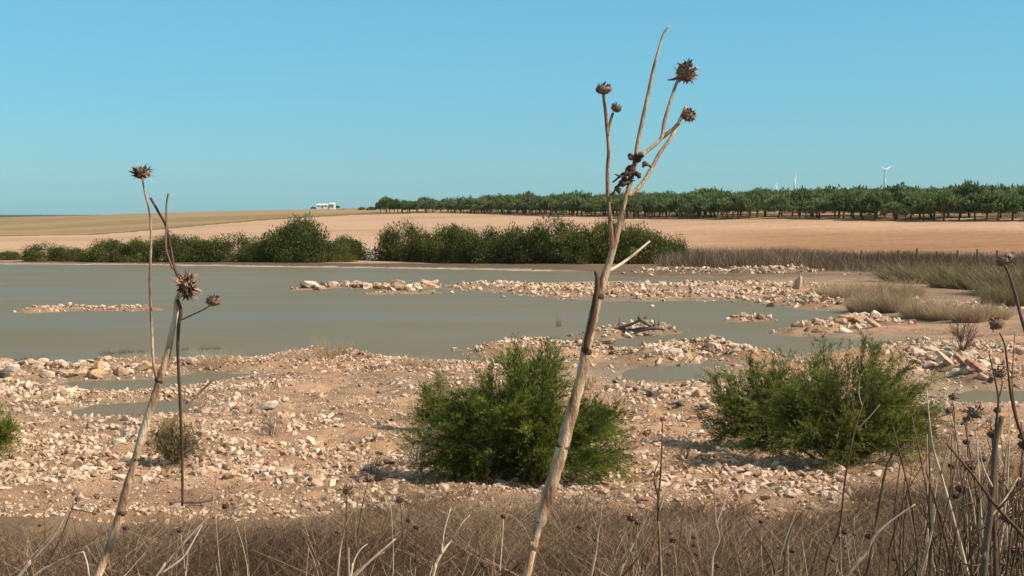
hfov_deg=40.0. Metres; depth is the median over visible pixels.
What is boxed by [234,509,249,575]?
weed stalk
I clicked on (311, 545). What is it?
weed stalk
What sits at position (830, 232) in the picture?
ground
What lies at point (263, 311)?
water
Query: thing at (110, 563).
weed stalk
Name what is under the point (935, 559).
weed stalk
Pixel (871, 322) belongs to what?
stone slab
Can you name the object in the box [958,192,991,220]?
orchard tree
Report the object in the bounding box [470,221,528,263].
lakeside bush
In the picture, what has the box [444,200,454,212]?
orchard tree
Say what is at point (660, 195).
orchard tree
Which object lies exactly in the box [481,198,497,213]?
orchard tree
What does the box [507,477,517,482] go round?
rock
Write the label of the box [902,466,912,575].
weed stalk
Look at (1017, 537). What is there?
weed stalk
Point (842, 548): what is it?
weed stalk
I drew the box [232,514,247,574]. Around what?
weed stalk
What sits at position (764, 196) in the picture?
orchard tree
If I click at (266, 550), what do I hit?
weed stalk
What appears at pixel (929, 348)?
stone slab
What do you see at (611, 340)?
rock
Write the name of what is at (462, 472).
tamarisk bush
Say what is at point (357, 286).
rock
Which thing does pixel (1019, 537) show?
weed stalk
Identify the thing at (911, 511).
weed stalk
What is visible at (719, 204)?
orchard tree
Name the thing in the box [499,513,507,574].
weed stalk
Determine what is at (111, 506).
rock
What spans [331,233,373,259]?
lakeside bush
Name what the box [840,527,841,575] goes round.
weed stalk
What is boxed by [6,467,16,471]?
rock
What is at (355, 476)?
rock
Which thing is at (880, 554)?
weed stalk
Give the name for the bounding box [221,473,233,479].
rock
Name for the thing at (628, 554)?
weed stalk
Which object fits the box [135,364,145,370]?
rock
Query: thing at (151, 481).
rock
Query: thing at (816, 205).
orchard tree
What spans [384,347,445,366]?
grass tuft
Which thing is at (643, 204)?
orchard tree
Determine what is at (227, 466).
rock
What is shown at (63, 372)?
rock
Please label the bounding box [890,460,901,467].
rock
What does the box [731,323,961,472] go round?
tamarisk bush
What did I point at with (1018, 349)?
rock
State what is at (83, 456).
rock
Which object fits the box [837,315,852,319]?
rock
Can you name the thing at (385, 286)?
rock
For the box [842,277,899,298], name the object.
grass tussock
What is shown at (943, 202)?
orchard tree
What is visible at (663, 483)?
rock
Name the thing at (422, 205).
orchard tree
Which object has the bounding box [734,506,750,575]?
weed stalk
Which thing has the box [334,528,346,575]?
weed stalk
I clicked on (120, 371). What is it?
rock
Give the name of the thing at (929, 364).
rock
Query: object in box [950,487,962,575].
weed stalk
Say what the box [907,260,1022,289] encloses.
scrub bush
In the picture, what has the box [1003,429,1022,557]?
weed stalk
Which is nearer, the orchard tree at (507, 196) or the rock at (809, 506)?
the rock at (809, 506)
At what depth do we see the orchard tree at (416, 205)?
570.16 m
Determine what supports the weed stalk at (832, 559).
on the ground at (830, 232)
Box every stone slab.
[792,276,802,288]
[848,314,864,323]
[865,318,880,326]
[923,346,939,351]
[934,350,953,365]
[941,342,965,350]
[953,353,964,365]
[964,358,988,372]
[977,359,990,364]
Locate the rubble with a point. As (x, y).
(320, 450)
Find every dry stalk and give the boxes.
[17,502,74,575]
[33,551,89,575]
[155,477,216,575]
[336,505,355,575]
[348,539,395,575]
[432,509,469,575]
[496,544,525,575]
[590,505,601,575]
[613,523,657,575]
[658,521,662,575]
[710,470,726,575]
[742,515,776,575]
[774,502,804,575]
[810,532,823,575]
[824,366,879,575]
[844,504,914,575]
[865,440,912,575]
[918,496,942,575]
[926,390,969,575]
[945,442,1023,538]
[979,416,1017,575]
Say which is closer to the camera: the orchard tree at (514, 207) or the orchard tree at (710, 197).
the orchard tree at (710, 197)
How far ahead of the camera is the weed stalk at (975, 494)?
5.42 m
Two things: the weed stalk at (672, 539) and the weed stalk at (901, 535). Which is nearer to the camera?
the weed stalk at (901, 535)
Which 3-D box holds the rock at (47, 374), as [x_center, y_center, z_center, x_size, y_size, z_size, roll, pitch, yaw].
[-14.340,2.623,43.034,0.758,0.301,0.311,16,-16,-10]
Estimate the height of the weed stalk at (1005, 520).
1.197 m
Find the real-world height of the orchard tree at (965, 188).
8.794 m
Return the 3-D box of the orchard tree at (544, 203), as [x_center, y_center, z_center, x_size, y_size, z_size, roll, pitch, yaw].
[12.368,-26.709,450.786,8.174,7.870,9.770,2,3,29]
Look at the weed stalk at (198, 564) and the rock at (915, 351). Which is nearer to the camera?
the weed stalk at (198, 564)
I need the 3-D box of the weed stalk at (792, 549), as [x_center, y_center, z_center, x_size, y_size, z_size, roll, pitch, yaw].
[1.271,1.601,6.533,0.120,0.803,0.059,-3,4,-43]
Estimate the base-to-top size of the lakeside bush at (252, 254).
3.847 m
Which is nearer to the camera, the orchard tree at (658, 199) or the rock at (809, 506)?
the rock at (809, 506)
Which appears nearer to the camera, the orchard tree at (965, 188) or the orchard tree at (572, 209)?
the orchard tree at (965, 188)
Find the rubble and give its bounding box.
[0,264,1023,524]
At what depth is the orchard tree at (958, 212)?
280.02 m
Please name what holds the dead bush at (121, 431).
on the ground at (830, 232)
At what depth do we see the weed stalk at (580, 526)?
5.66 m
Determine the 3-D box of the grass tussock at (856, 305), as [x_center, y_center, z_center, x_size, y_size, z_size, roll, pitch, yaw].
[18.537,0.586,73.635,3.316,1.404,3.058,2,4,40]
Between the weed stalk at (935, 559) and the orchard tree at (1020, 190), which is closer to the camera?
the weed stalk at (935, 559)
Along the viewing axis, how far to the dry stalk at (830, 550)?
4.24 m
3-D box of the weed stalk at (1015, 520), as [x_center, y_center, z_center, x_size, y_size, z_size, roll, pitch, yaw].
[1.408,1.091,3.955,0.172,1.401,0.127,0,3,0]
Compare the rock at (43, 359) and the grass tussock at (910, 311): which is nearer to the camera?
the rock at (43, 359)
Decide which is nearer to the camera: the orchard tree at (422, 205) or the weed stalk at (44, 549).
the weed stalk at (44, 549)
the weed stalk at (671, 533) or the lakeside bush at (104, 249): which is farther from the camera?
the lakeside bush at (104, 249)
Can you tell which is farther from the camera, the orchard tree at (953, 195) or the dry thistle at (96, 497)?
the orchard tree at (953, 195)
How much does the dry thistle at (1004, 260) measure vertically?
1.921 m
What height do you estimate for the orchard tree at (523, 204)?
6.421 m
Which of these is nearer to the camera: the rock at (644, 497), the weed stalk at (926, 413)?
the weed stalk at (926, 413)
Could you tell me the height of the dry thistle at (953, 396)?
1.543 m
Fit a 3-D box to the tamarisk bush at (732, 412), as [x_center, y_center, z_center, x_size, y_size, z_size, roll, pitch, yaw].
[4.802,2.379,27.084,3.099,2.620,2.204,1,3,26]
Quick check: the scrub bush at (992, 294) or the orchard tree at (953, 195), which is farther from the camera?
the orchard tree at (953, 195)
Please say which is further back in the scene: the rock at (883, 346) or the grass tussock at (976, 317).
the grass tussock at (976, 317)
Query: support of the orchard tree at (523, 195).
on the ground at (830, 232)
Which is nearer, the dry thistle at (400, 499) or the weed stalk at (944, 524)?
the weed stalk at (944, 524)
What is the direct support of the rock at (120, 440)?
on the ground at (830, 232)
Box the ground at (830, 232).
[0,188,1023,575]
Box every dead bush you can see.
[111,420,137,441]
[259,412,284,434]
[349,453,387,474]
[383,421,437,465]
[669,433,698,458]
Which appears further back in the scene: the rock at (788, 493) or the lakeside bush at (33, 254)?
the lakeside bush at (33, 254)
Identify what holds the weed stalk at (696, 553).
on the ground at (830, 232)
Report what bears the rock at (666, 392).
on the ground at (830, 232)
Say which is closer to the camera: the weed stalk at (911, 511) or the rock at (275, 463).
the weed stalk at (911, 511)
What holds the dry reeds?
on the ground at (830, 232)
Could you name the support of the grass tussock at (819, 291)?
on the ground at (830, 232)
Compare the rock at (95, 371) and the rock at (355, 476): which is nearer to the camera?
the rock at (355, 476)
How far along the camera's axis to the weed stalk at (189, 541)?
8.21 m
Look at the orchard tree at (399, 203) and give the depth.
582.74 m
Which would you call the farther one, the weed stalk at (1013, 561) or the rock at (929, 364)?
the rock at (929, 364)
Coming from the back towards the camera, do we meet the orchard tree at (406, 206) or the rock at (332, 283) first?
the orchard tree at (406, 206)
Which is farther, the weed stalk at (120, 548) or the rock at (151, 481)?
the rock at (151, 481)
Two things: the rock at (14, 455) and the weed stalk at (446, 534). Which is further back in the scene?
the rock at (14, 455)
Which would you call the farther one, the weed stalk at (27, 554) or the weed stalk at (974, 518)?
the weed stalk at (27, 554)
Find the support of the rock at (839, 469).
on the ground at (830, 232)
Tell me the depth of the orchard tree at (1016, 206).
260.26 m
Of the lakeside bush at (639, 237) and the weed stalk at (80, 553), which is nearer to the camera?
the weed stalk at (80, 553)
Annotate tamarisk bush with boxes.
[0,401,28,461]
[385,331,652,487]
[404,359,468,430]
[416,434,522,484]
[683,346,841,451]
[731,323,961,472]
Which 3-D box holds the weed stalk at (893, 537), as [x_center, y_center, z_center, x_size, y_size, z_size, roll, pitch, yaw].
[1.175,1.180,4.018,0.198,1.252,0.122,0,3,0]
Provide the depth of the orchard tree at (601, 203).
394.46 m
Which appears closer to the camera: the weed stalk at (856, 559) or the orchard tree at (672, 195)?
the weed stalk at (856, 559)
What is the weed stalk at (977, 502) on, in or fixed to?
on the ground at (830, 232)
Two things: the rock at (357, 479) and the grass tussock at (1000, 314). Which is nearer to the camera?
the rock at (357, 479)
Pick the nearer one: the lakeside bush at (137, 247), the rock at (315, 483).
the rock at (315, 483)
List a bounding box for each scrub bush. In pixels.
[852,260,988,283]
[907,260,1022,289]
[953,261,1023,295]
[970,279,1023,306]
[1001,261,1023,284]
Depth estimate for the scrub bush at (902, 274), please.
102.58 m
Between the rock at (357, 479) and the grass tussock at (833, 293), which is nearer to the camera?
the rock at (357, 479)
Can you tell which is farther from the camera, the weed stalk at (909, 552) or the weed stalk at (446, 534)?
the weed stalk at (446, 534)
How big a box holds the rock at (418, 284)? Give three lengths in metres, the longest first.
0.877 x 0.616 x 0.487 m
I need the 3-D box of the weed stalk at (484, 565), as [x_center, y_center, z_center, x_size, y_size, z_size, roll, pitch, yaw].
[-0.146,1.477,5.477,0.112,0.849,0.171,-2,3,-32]
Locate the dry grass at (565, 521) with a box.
[0,339,1023,575]
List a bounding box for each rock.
[0,357,15,362]
[0,360,8,367]
[0,370,9,377]
[4,363,19,371]
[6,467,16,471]
[11,454,21,458]
[21,505,33,509]
[28,360,38,364]
[29,363,42,369]
[34,370,54,377]
[37,358,48,361]
[55,369,68,376]
[57,465,66,469]
[71,368,82,374]
[77,454,89,459]
[81,361,91,367]
[87,369,103,377]
[90,473,99,476]
[91,362,106,369]
[91,374,102,378]
[97,459,106,466]
[107,503,117,509]
[110,363,121,370]
[112,435,124,444]
[112,469,125,479]
[114,367,130,375]
[131,362,138,367]
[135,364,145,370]
[143,362,152,369]
[149,477,159,483]
[166,468,178,472]
[171,503,182,507]
[179,468,191,472]
[184,357,198,363]
[191,467,205,474]
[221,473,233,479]
[222,464,233,469]
[258,400,278,408]
[259,466,267,471]
[266,466,274,471]
[271,461,278,465]
[282,479,292,483]
[300,282,308,287]
[303,281,318,286]
[309,474,319,480]
[311,480,322,486]
[313,286,326,289]
[324,496,336,501]
[327,281,336,285]
[340,280,350,285]
[352,474,363,478]
[355,281,362,287]
[355,476,365,481]
[378,283,389,288]
[387,284,401,289]
[388,473,397,477]
[390,279,404,285]
[402,471,416,477]
[402,487,413,492]
[404,285,415,289]
[412,282,420,286]
[426,280,433,286]
[439,483,448,490]
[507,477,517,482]
[600,338,615,342]
[617,492,630,499]
[623,497,632,502]
[626,474,638,481]
[639,449,648,453]
[640,496,654,500]
[646,389,655,395]
[653,480,667,486]
[660,390,671,396]
[669,348,681,356]
[675,400,684,405]
[690,429,703,433]
[691,389,704,396]
[696,381,705,386]
[699,397,708,403]
[699,404,709,408]
[709,489,720,494]
[733,468,743,472]
[741,488,752,493]
[742,462,758,469]
[756,313,764,318]
[759,493,770,498]
[785,491,796,496]
[808,502,816,509]
[811,318,821,321]
[821,490,828,495]
[828,491,836,495]
[832,467,843,472]
[834,318,846,323]
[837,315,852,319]
[871,343,888,351]
[871,470,881,475]
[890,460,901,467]
[911,349,925,354]
[911,358,920,363]
[923,360,935,367]
[960,367,969,373]
[969,349,978,354]
[977,373,988,379]
[980,362,987,367]
[989,357,999,364]
[1009,368,1018,373]
[1015,347,1023,352]
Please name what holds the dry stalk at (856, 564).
on the ground at (830, 232)
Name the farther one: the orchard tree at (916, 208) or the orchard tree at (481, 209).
the orchard tree at (481, 209)
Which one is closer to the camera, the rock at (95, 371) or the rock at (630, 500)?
the rock at (630, 500)
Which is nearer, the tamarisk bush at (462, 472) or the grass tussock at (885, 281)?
the tamarisk bush at (462, 472)
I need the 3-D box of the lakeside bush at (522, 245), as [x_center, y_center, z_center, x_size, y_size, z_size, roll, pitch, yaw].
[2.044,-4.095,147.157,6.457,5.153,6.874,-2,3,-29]
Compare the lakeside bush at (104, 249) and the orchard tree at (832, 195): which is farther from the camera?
the orchard tree at (832, 195)
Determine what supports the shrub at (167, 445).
on the ground at (830, 232)
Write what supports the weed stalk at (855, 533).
on the ground at (830, 232)
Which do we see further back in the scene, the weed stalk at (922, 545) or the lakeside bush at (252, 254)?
the lakeside bush at (252, 254)
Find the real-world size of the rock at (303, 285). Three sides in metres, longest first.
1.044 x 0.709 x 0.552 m
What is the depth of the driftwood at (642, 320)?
59.22 m
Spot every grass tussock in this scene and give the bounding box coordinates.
[805,283,836,295]
[821,276,874,299]
[836,287,893,312]
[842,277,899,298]
[862,283,922,311]
[865,279,911,289]
[883,276,931,297]
[889,288,955,319]
[914,295,973,320]
[941,297,1000,322]
[963,299,1016,320]
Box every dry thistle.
[40,489,118,575]
[92,165,220,575]
[341,484,354,575]
[355,473,374,573]
[394,494,407,575]
[523,25,697,575]
[630,417,674,575]
[944,392,967,562]
[962,403,984,545]
[986,353,1008,575]
[987,316,1023,444]
[994,252,1023,330]
[1004,484,1021,575]
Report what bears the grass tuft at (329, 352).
on the ground at (830, 232)
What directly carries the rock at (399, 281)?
on the ground at (830, 232)
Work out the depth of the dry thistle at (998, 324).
3.60 m
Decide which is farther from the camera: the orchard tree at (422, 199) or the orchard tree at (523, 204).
the orchard tree at (422, 199)
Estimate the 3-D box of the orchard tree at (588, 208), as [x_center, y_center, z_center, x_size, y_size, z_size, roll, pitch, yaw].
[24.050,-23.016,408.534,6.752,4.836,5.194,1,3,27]
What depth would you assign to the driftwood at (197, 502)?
20.07 m
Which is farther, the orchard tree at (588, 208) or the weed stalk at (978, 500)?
the orchard tree at (588, 208)
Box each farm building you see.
[317,204,328,208]
[330,203,335,208]
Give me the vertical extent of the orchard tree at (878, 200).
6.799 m
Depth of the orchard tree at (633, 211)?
375.01 m
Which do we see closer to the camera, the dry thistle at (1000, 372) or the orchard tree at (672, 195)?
the dry thistle at (1000, 372)
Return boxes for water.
[0,264,1023,416]
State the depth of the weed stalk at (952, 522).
5.36 m
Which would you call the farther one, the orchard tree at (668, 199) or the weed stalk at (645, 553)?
the orchard tree at (668, 199)
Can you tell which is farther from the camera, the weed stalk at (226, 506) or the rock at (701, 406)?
the rock at (701, 406)
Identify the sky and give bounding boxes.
[0,0,1023,214]
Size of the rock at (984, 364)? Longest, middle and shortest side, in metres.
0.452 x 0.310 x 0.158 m
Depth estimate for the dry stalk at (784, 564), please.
4.05 m
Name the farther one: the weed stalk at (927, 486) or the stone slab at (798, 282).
the stone slab at (798, 282)
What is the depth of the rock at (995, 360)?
45.40 m
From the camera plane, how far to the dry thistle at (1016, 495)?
3.44 m
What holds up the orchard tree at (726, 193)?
on the ground at (830, 232)
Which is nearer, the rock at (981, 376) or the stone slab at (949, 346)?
the rock at (981, 376)
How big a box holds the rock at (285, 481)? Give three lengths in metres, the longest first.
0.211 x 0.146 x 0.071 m
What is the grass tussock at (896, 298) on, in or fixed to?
on the ground at (830, 232)
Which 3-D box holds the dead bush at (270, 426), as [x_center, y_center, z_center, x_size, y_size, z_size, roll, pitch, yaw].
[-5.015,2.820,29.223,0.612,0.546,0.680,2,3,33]
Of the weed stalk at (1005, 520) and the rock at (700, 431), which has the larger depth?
the rock at (700, 431)
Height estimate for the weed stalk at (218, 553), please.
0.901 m
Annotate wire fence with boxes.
[843,248,1023,261]
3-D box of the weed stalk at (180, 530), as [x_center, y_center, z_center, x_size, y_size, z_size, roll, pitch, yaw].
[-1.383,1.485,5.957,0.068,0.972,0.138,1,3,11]
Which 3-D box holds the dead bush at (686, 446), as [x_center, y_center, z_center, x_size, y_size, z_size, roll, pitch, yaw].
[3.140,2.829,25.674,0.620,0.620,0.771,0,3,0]
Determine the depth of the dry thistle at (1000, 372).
3.42 m
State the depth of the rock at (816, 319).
62.51 m
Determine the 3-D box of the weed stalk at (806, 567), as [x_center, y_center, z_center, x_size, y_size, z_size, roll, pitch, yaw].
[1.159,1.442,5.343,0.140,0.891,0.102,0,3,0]
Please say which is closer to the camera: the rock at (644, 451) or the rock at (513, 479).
the rock at (513, 479)
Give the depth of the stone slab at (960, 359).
43.23 m
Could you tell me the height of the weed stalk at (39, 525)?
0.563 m
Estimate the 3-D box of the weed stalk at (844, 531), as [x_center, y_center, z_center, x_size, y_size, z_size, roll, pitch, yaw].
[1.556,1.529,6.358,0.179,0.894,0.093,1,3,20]
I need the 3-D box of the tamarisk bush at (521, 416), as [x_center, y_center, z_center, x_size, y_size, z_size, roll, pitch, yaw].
[0.151,2.109,22.688,4.431,2.886,3.143,0,3,0]
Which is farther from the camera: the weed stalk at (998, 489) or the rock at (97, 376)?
the rock at (97, 376)
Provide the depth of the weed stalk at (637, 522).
7.73 m
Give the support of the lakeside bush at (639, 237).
on the ground at (830, 232)
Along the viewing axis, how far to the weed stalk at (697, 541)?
10.78 m
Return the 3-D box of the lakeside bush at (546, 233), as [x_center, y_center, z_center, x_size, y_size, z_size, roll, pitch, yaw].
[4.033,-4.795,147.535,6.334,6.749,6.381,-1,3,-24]
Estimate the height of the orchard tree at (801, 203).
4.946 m
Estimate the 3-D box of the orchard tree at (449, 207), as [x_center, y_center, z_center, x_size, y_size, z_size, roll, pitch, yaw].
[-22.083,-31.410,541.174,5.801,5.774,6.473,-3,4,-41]
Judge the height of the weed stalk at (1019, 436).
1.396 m
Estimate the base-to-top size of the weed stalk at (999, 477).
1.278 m
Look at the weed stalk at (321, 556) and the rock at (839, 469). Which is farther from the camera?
the rock at (839, 469)
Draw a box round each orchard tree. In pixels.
[374,206,385,211]
[375,195,392,212]
[389,198,400,212]
[396,200,408,212]
[402,202,415,212]
[410,201,420,212]
[417,197,430,210]
[419,201,431,212]
[424,198,438,212]
[434,201,445,212]
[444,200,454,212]
[447,199,455,212]
[449,197,465,212]
[459,197,477,212]
[470,204,480,213]
[475,199,490,213]
[478,194,498,212]
[480,203,491,213]
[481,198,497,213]
[496,202,509,213]
[498,193,516,213]
[501,198,517,213]
[505,199,517,213]
[510,204,529,214]
[514,192,536,213]
[516,197,527,214]
[517,197,538,214]
[526,197,539,214]
[531,197,547,214]
[536,193,558,214]
[548,200,560,214]
[550,196,575,215]
[557,194,573,215]
[561,189,595,215]
[564,201,588,215]
[578,200,592,215]
[584,201,604,215]
[591,195,610,215]
[593,196,616,215]
[595,192,616,214]
[606,199,617,216]
[613,195,633,217]
[617,198,651,217]
[625,195,651,217]
[633,195,658,217]
[636,190,652,216]
[651,197,677,217]
[652,196,664,216]
[655,192,666,214]
[657,196,671,216]
[660,191,691,217]
[667,192,678,215]
[676,200,697,218]
[685,197,708,217]
[690,187,718,214]
[690,193,701,216]
[700,196,730,217]
[704,191,730,215]
[714,190,732,215]
[715,197,734,217]
[721,193,754,218]
[734,192,762,218]
[747,187,772,216]
[756,187,775,215]
[761,193,797,218]
[771,190,790,216]
[787,185,810,217]
[793,198,810,217]
[801,196,829,218]
[803,190,829,217]
[823,190,846,216]
[825,190,859,218]
[825,194,840,217]
[847,197,877,219]
[857,191,894,219]
[879,185,896,217]
[879,200,909,220]
[883,181,913,218]
[902,192,927,218]
[909,199,938,220]
[915,192,950,219]
[919,190,960,220]
[940,188,964,217]
[946,197,969,219]
[951,180,988,217]
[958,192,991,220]
[974,188,1015,220]
[996,192,1023,219]
[1007,195,1023,214]
[1012,188,1023,195]
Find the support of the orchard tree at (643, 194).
on the ground at (830, 232)
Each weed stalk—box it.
[18,533,33,574]
[37,520,53,574]
[37,523,49,574]
[60,530,82,575]
[72,518,91,575]
[105,530,144,575]
[108,514,124,575]
[122,525,128,575]
[161,511,191,575]
[162,510,164,575]
[167,526,181,574]
[169,547,210,575]
[176,526,187,575]
[185,538,203,571]
[208,537,228,574]
[214,524,236,575]
[220,502,258,575]
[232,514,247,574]
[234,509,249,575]
[254,522,275,575]
[292,543,309,575]
[296,536,317,572]
[303,518,322,575]
[313,530,347,575]
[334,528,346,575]
[348,532,379,575]
[389,510,395,572]
[397,558,428,575]
[403,518,412,575]
[413,524,444,575]
[433,532,448,573]
[452,560,489,575]
[488,524,512,575]
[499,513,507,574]
[545,523,584,574]
[602,530,654,575]
[615,509,628,575]
[623,514,636,575]
[634,519,653,572]
[643,524,668,575]
[652,513,701,575]
[666,551,683,573]
[667,531,673,575]
[668,535,689,575]
[677,523,697,573]
[686,537,716,575]
[692,514,706,572]
[693,551,701,574]
[714,562,720,575]
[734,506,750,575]
[745,519,766,573]
[761,529,792,575]
[785,546,795,573]
[799,511,815,572]
[803,549,833,575]
[823,535,845,572]
[825,519,841,575]
[827,557,846,575]
[830,534,841,575]
[830,546,853,569]
[836,527,860,575]
[838,531,872,575]
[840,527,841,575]
[845,534,880,575]
[850,530,867,571]
[870,535,890,575]
[879,520,884,575]
[887,486,909,575]
[892,427,918,575]
[893,443,943,575]
[895,431,923,571]
[895,434,927,568]
[899,478,945,575]
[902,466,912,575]
[907,529,912,575]
[911,413,931,575]
[911,518,951,575]
[915,444,930,570]
[918,490,937,575]
[919,483,975,573]
[924,409,933,575]
[924,462,954,563]
[925,498,947,575]
[926,471,953,575]
[931,424,952,557]
[934,410,965,573]
[936,493,959,575]
[938,455,962,575]
[941,420,1014,575]
[942,481,967,575]
[943,503,962,568]
[949,460,1005,574]
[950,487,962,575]
[951,471,979,563]
[951,489,974,567]
[953,431,1003,569]
[953,440,1021,575]
[955,456,1014,575]
[957,537,979,575]
[958,507,1002,575]
[961,438,979,535]
[961,499,972,555]
[962,426,985,575]
[962,457,971,575]
[965,454,991,575]
[965,507,981,573]
[968,471,987,532]
[970,471,1010,574]
[970,533,975,575]
[972,428,1023,575]
[972,485,998,554]
[973,433,1023,570]
[973,454,1009,570]
[977,473,1005,575]
[979,456,989,573]
[987,416,1011,569]
[989,499,1012,554]
[990,417,1021,575]
[992,432,1023,565]
[992,444,1007,574]
[993,406,1010,534]
[996,472,998,575]
[999,471,1011,565]
[1000,415,1010,550]
[1000,510,1022,558]
[1001,488,1021,575]
[1001,512,1014,561]
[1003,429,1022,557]
[1004,540,1015,575]
[1009,450,1023,573]
[1010,510,1023,575]
[1011,440,1023,565]
[1011,542,1023,572]
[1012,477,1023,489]
[1018,480,1019,575]
[1021,528,1023,575]
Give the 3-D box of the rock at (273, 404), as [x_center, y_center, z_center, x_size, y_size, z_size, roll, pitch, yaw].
[-6.041,2.858,34.584,0.603,0.201,0.438,0,3,2]
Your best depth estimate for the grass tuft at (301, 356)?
47.04 m
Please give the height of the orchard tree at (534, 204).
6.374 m
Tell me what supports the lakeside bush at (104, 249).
on the ground at (830, 232)
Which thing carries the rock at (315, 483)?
on the ground at (830, 232)
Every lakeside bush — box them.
[0,250,21,260]
[18,241,73,261]
[48,246,102,261]
[76,238,131,261]
[111,236,161,262]
[131,230,198,261]
[161,235,229,261]
[194,230,260,261]
[236,236,280,261]
[255,224,333,262]
[270,212,337,262]
[306,240,359,262]
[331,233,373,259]
[368,218,426,260]
[389,227,445,261]
[417,222,478,262]
[446,225,504,263]
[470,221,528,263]
[499,225,555,263]
[522,211,578,263]
[542,220,608,264]
[574,217,649,263]
[597,220,674,263]
[646,230,694,262]
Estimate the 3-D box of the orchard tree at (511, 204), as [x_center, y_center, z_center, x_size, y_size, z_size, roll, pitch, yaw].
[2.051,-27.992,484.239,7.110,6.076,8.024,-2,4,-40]
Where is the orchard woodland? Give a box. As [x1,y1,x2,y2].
[449,182,1023,210]
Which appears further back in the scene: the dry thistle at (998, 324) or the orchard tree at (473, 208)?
the orchard tree at (473, 208)
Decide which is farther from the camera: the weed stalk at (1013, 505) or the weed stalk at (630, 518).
the weed stalk at (630, 518)
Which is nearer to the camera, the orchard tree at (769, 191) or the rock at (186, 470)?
the rock at (186, 470)
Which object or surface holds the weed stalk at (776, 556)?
on the ground at (830, 232)
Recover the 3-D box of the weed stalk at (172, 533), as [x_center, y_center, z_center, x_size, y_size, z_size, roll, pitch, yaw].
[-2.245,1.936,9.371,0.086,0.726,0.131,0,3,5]
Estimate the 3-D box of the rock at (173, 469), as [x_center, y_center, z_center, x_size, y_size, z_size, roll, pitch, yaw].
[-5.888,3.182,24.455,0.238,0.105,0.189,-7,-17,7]
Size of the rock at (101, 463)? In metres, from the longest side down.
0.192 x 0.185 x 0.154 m
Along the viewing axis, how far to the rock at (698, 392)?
35.87 m
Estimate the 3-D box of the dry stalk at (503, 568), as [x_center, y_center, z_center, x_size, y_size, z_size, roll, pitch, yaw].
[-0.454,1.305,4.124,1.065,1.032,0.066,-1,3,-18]
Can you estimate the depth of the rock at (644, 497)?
19.26 m
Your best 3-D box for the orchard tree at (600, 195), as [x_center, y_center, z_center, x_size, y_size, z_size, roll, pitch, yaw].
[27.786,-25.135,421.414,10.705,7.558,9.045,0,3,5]
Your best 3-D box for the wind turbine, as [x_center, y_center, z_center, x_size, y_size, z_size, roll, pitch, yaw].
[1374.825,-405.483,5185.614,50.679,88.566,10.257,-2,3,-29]
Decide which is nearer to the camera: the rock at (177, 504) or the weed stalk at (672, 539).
the weed stalk at (672, 539)
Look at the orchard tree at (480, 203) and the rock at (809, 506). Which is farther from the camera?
the orchard tree at (480, 203)
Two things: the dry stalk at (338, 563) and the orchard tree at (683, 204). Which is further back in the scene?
the orchard tree at (683, 204)
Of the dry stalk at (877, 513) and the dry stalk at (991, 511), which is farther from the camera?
the dry stalk at (877, 513)
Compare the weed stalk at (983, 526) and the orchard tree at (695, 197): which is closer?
the weed stalk at (983, 526)
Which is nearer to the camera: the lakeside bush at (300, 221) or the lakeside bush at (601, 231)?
the lakeside bush at (601, 231)
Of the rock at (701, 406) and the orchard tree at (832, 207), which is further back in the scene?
the orchard tree at (832, 207)
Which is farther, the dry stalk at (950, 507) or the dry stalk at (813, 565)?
the dry stalk at (813, 565)
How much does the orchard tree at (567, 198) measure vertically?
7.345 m
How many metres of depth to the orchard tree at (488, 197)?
523.91 m
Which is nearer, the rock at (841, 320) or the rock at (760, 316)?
the rock at (841, 320)
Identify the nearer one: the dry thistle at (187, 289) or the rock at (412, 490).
the dry thistle at (187, 289)
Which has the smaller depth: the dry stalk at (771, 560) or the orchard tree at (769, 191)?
the dry stalk at (771, 560)
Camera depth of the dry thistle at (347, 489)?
5.24 m
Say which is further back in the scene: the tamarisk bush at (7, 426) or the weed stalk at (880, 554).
the tamarisk bush at (7, 426)
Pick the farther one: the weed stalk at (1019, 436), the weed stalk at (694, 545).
the weed stalk at (694, 545)
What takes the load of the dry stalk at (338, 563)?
on the ground at (830, 232)
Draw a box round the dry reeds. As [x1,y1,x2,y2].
[647,244,1023,271]
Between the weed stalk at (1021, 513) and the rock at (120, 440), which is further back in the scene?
the rock at (120, 440)
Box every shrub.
[143,413,211,469]
[942,304,983,350]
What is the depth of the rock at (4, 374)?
42.36 m
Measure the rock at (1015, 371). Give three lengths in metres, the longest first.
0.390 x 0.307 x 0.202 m
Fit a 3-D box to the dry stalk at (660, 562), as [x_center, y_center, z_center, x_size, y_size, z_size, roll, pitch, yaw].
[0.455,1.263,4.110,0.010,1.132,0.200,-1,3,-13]
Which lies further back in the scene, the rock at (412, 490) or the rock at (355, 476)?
the rock at (355, 476)
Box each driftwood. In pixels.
[169,498,216,504]
[596,317,626,328]
[618,311,647,328]
[619,318,664,332]
[637,316,664,330]
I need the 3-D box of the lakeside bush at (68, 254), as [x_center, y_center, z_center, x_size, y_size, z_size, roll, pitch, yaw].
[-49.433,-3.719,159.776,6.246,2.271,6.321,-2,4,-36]
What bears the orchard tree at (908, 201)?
on the ground at (830, 232)
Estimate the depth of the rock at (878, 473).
22.79 m
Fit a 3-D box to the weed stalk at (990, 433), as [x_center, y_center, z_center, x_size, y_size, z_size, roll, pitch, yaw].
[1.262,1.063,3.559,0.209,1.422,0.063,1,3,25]
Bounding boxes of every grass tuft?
[120,348,161,363]
[186,346,244,365]
[276,343,319,359]
[305,331,358,358]
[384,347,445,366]
[915,413,961,450]
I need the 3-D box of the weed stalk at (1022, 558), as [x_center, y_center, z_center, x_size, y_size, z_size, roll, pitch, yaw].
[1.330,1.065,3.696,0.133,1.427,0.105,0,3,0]
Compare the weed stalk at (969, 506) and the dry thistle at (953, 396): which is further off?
the dry thistle at (953, 396)

